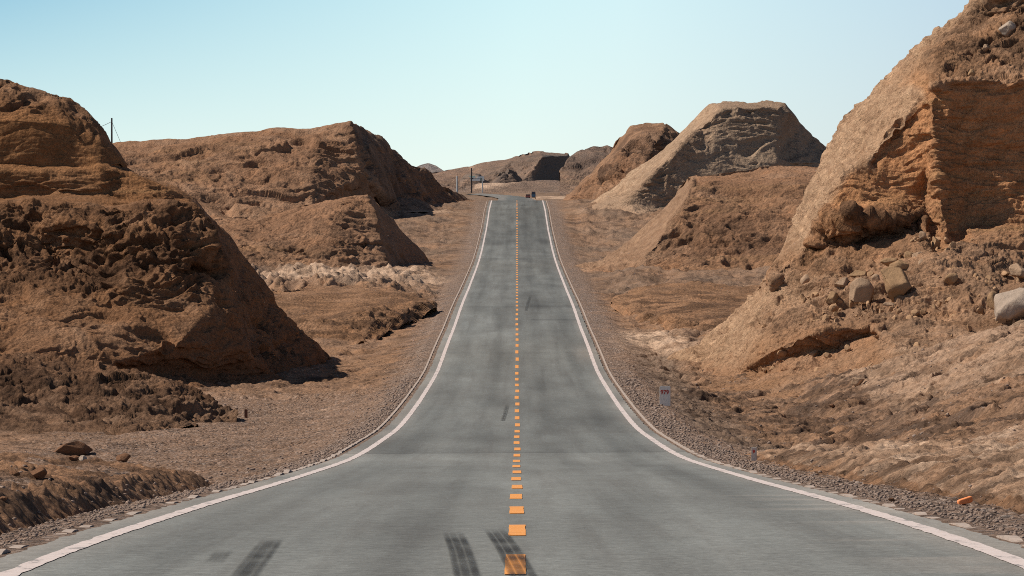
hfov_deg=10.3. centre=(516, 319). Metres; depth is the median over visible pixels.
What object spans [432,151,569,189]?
hill
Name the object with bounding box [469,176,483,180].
hut
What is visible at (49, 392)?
dirt mound
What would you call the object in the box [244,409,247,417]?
marker post
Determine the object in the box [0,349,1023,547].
gravel
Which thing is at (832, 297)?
rock
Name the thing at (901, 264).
rock
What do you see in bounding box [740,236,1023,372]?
rubble
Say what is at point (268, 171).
hill
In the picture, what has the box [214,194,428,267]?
hill
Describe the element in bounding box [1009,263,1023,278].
rock
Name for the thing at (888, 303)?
rock
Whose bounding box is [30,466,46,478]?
rock
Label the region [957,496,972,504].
orange brick
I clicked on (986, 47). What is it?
rock
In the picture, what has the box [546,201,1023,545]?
kerb
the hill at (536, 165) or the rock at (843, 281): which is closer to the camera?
the rock at (843, 281)
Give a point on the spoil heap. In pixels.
(412, 205)
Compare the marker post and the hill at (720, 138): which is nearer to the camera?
the marker post
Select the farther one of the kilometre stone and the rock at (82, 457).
the kilometre stone
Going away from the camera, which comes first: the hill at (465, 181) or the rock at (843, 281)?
the rock at (843, 281)
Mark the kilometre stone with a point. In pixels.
(664, 395)
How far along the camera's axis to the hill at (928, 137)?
284.84 m
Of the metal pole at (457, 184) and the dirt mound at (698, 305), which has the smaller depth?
the dirt mound at (698, 305)
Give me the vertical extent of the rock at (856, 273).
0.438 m
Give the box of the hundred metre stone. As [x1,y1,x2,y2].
[751,447,756,460]
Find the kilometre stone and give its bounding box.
[659,386,670,405]
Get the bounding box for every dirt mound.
[0,352,238,436]
[273,284,437,344]
[610,281,758,337]
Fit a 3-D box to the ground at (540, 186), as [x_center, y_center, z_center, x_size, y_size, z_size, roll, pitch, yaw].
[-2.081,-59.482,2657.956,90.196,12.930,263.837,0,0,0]
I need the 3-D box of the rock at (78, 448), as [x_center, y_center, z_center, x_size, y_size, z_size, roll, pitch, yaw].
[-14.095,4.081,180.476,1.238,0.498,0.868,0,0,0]
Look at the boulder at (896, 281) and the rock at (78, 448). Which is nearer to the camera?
the rock at (78, 448)
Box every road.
[0,200,1023,575]
[472,193,533,199]
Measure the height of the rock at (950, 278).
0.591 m
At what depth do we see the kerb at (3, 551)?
135.04 m
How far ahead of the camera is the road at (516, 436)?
66.35 m
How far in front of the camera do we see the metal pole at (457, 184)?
2379.74 m
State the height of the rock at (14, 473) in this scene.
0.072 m
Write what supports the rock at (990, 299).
on the hill at (928, 137)
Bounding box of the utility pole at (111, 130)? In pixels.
[111,118,112,142]
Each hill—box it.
[0,79,331,387]
[112,121,473,218]
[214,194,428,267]
[417,163,442,172]
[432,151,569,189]
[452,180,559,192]
[459,172,489,188]
[492,169,521,182]
[559,145,612,195]
[563,123,679,199]
[576,166,817,271]
[591,100,826,213]
[667,0,1023,400]
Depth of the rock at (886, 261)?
278.11 m
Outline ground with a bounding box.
[0,192,1023,557]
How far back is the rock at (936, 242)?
281.02 m
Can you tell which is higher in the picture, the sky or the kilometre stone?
the sky
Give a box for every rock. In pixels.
[9,471,19,475]
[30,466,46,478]
[54,441,92,455]
[69,455,79,460]
[79,455,86,460]
[116,453,130,461]
[800,274,808,284]
[825,291,838,303]
[834,277,848,286]
[849,270,866,276]
[851,377,864,385]
[871,274,879,280]
[880,258,897,266]
[883,302,894,305]
[889,260,908,268]
[904,251,912,257]
[919,231,926,240]
[932,236,940,248]
[944,273,957,284]
[968,69,974,75]
[982,44,989,51]
[987,291,997,309]
[998,21,1015,36]
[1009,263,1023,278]
[1012,320,1023,325]
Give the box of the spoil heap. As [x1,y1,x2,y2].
[396,197,440,212]
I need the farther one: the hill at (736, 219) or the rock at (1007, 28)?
the hill at (736, 219)
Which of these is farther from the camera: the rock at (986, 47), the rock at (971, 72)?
the rock at (986, 47)
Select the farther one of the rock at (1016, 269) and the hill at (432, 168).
the hill at (432, 168)
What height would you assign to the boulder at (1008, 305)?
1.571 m
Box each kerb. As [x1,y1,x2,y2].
[0,202,486,554]
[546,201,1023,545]
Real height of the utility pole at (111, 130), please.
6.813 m
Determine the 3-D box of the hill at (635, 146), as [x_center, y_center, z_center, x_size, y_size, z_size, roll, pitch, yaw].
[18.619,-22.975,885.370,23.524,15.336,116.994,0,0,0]
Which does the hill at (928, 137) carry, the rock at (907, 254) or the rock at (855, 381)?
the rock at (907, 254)
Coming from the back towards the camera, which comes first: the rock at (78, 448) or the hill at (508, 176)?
the hill at (508, 176)
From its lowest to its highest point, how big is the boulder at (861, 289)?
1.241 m
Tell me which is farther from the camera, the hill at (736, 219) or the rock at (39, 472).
the hill at (736, 219)
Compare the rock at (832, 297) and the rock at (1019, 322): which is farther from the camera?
the rock at (832, 297)
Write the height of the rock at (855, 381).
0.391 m
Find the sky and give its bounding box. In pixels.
[0,0,968,170]
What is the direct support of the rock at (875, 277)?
on the rubble
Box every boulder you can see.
[849,277,873,302]
[880,266,911,301]
[994,287,1023,320]
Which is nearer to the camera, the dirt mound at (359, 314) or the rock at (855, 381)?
the rock at (855, 381)
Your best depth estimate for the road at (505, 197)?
2002.32 m
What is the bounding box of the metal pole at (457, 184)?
[456,176,457,192]
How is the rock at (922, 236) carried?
on the hill at (928, 137)
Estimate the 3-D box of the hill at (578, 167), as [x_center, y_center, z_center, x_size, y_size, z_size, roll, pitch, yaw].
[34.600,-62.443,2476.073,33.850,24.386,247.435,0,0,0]
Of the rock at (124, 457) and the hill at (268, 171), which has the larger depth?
the hill at (268, 171)
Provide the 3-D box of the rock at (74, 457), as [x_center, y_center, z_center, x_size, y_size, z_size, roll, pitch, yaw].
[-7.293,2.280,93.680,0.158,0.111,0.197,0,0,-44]
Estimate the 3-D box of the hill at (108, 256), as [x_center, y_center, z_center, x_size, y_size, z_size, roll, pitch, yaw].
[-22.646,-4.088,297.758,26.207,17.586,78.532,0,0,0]
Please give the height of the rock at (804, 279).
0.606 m

